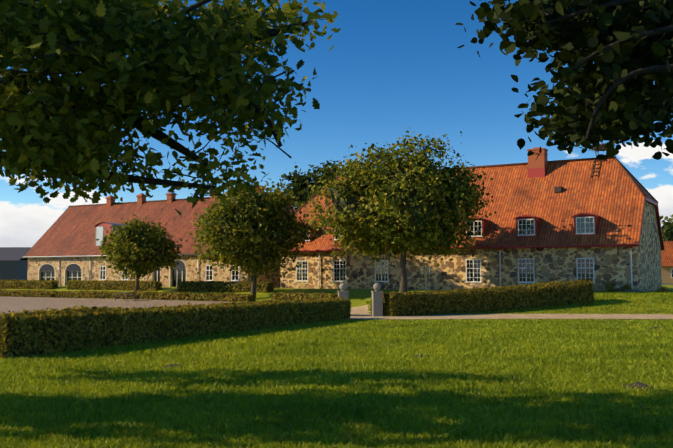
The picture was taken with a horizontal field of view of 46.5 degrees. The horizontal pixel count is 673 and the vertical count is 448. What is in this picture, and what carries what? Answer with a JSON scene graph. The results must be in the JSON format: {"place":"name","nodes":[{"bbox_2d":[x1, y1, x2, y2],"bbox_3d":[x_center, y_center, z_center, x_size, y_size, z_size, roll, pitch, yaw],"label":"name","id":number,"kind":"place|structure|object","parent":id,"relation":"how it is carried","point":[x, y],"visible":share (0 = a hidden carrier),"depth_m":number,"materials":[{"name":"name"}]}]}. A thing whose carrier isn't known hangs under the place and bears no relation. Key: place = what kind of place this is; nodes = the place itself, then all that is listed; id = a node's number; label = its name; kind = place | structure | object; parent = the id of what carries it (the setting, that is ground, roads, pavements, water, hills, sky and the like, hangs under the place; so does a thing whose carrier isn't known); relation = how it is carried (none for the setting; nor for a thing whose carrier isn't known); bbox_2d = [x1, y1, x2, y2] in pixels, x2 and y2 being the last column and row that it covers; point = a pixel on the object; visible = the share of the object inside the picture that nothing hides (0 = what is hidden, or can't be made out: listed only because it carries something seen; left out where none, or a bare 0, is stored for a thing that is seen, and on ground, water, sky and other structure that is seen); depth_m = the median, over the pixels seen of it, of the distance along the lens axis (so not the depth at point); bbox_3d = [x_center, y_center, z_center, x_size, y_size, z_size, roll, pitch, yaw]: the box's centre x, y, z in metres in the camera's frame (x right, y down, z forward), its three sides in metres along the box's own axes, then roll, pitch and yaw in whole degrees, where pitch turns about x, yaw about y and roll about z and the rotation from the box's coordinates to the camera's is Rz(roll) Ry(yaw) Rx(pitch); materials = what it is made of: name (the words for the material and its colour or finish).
{"place":"outdoors","nodes":[
{"label":"outdoors","id":0,"kind":"place"},
{"bbox_2d":[0,0,672,246],"label":"sky","id":1,"kind":"structure","parent":0,"point":[392,67],"materials":[{"name":"blue"}]},
{"bbox_2d":[0,285,672,447],"bbox_3d":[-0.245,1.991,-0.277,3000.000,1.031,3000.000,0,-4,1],"label":"lawn","id":2,"kind":"structure","parent":0,"point":[358,297],"depth_m":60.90,"materials":[{"name":"green plant"}]},
{"bbox_2d":[0,247,31,279],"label":"barn","id":3,"kind":"structure","parent":2,"relation":"on","point":[13,264],"depth_m":119.52,"materials":[{"name":"grey metal"}]},
{"bbox_2d":[0,279,58,288],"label":"yard hedge","id":4,"kind":"object","parent":2,"relation":"on","point":[27,284],"visible":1,"depth_m":89.42,"materials":[{"name":"green"}]},
{"bbox_2d":[66,280,161,290],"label":"yard hedge","id":5,"kind":"object","parent":2,"relation":"on","point":[125,285],"visible":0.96,"depth_m":82.81,"materials":[{"name":"green"}]},
{"bbox_2d":[0,296,241,312],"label":"cobbled yard","id":6,"kind":"structure","parent":2,"relation":"on","point":[15,304],"depth_m":64.24,"materials":[{"name":"beige stone"}]},
{"bbox_2d":[113,292,138,300],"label":"picnic bench","id":7,"kind":"object","parent":6,"relation":"on","point":[127,296],"visible":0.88,"depth_m":70.51,"materials":[{"name":"brown wood"}]},
{"bbox_2d":[0,289,255,301],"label":"yard hedge","id":8,"kind":"object","parent":2,"relation":"on","point":[210,296],"visible":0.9,"depth_m":74.04,"materials":[{"name":"green plant"}]},
{"bbox_2d":[90,214,187,290],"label":"chestnut tree","id":9,"kind":"object","parent":2,"relation":"on","point":[136,249],"visible":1,"depth_m":76.35,"materials":[{"name":"green plant"}]},
{"bbox_2d":[23,185,295,286],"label":"stable building","id":10,"kind":"structure","parent":2,"relation":"on","point":[62,251],"depth_m":92.80,"materials":[{"name":"fieldstone"},{"name":"red-brown roof tile"},{"name":"brick"}]},
{"bbox_2d":[0,0,340,214],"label":"oak tree","id":11,"kind":"object","parent":2,"relation":"on","point":[63,129],"visible":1,"depth_m":6.20,"materials":[{"name":"green plant"}]},
{"bbox_2d":[0,296,351,358],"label":"hedge","id":12,"kind":"object","parent":2,"relation":"on","point":[24,332],"visible":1,"depth_m":24.13,"materials":[{"name":"green plant"}]},
{"bbox_2d":[177,280,274,292],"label":"yard hedge","id":13,"kind":"object","parent":2,"relation":"on","point":[221,286],"visible":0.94,"depth_m":75.35,"materials":[{"name":"green"}]},
{"bbox_2d":[184,177,324,298],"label":"chestnut tree","id":14,"kind":"object","parent":2,"relation":"on","point":[252,235],"visible":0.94,"depth_m":68.39,"materials":[{"name":"green plant"}]},
{"bbox_2d":[271,292,337,299],"bbox_3d":[-1.845,4.793,46.817,4.398,1.493,1.413,-2,-4,32],"label":"hedge","id":15,"kind":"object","parent":2,"relation":"on","point":[294,295],"depth_m":46.53,"materials":[{"name":"green plant"}]},
{"bbox_2d":[263,161,349,210],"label":"tree","id":16,"kind":"object","parent":2,"relation":"on","point":[300,189],"visible":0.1,"depth_m":104.22,"materials":[{"name":"green plant"}]},
{"bbox_2d":[10,332,661,447],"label":"fallen leaves","id":17,"kind":"object","parent":2,"relation":"on","point":[419,374],"visible":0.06,"depth_m":14.05,"materials":[{"name":"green plant"}]},
{"bbox_2d":[337,283,348,298],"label":"gate pillar","id":18,"kind":"structure","parent":2,"relation":"on","point":[342,293],"depth_m":45.33,"materials":[{"name":"stone"}]},
{"bbox_2d":[350,305,372,317],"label":"gravel path","id":19,"kind":"structure","parent":2,"relation":"on","point":[360,312],"depth_m":48.98,"materials":[{"name":"beige gravel"}]},
{"bbox_2d":[371,283,382,315],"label":"gate pillar","id":20,"kind":"structure","parent":2,"relation":"on","point":[377,302],"depth_m":45.04,"materials":[{"name":"stone"}]},
{"bbox_2d":[298,128,495,292],"bbox_3d":[4.880,-0.996,63.154,14.453,13.877,13.328,-2,-4,24],"label":"chestnut tree","id":21,"kind":"object","parent":2,"relation":"on","point":[411,203],"visible":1,"depth_m":61.05,"materials":[{"name":"green plant"}]},
{"bbox_2d":[164,326,659,391],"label":"dirt patches","id":22,"kind":"object","parent":2,"relation":"on","point":[640,385],"visible":0.08,"depth_m":13.59,"materials":[{"name":"soil"}]},
{"bbox_2d":[280,147,664,291],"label":"manor house","id":23,"kind":"structure","parent":2,"relation":"on","point":[598,223],"depth_m":67.75,"materials":[{"name":"fieldstone"},{"name":"orange roof tile"},{"name":"painted wood"}]},
{"bbox_2d":[589,143,616,161],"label":"stork nest","id":24,"kind":"object","parent":23,"relation":"on","point":[601,148],"visible":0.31,"depth_m":69.02,"materials":[{"name":"brown wood"}]},
{"bbox_2d":[383,279,593,316],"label":"hedge","id":25,"kind":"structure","parent":2,"relation":"on","point":[497,298],"depth_m":48.31,"materials":[{"name":"green plant"}]},
{"bbox_2d":[455,0,672,161],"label":"linden tree","id":26,"kind":"object","parent":2,"relation":"on","point":[613,94],"visible":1,"depth_m":5.93,"materials":[{"name":"green plant"}]},
{"bbox_2d":[593,280,668,291],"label":"shrubs","id":27,"kind":"object","parent":2,"relation":"on","point":[624,287],"visible":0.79,"depth_m":60.99,"materials":[{"name":"green plant"}]},
{"bbox_2d":[660,214,672,240],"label":"tree","id":28,"kind":"object","parent":2,"relation":"on","point":[666,234],"visible":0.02,"depth_m":136.25,"materials":[{"name":"green plant"}]},
{"bbox_2d":[660,216,672,231],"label":"tree","id":29,"kind":"object","parent":2,"relation":"on","point":[663,221],"visible":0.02,"depth_m":151.38,"materials":[{"name":"green plant"}]},
{"bbox_2d":[661,241,672,284],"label":"outbuilding","id":30,"kind":"structure","parent":2,"relation":"on","point":[667,267],"depth_m":99.56,"materials":[{"name":"orange tile"}]},
{"bbox_2d":[349,314,672,318],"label":"gravel path","id":31,"kind":"structure","parent":0,"point":[559,316],"depth_m":44.53,"materials":[{"name":"beige gravel"}]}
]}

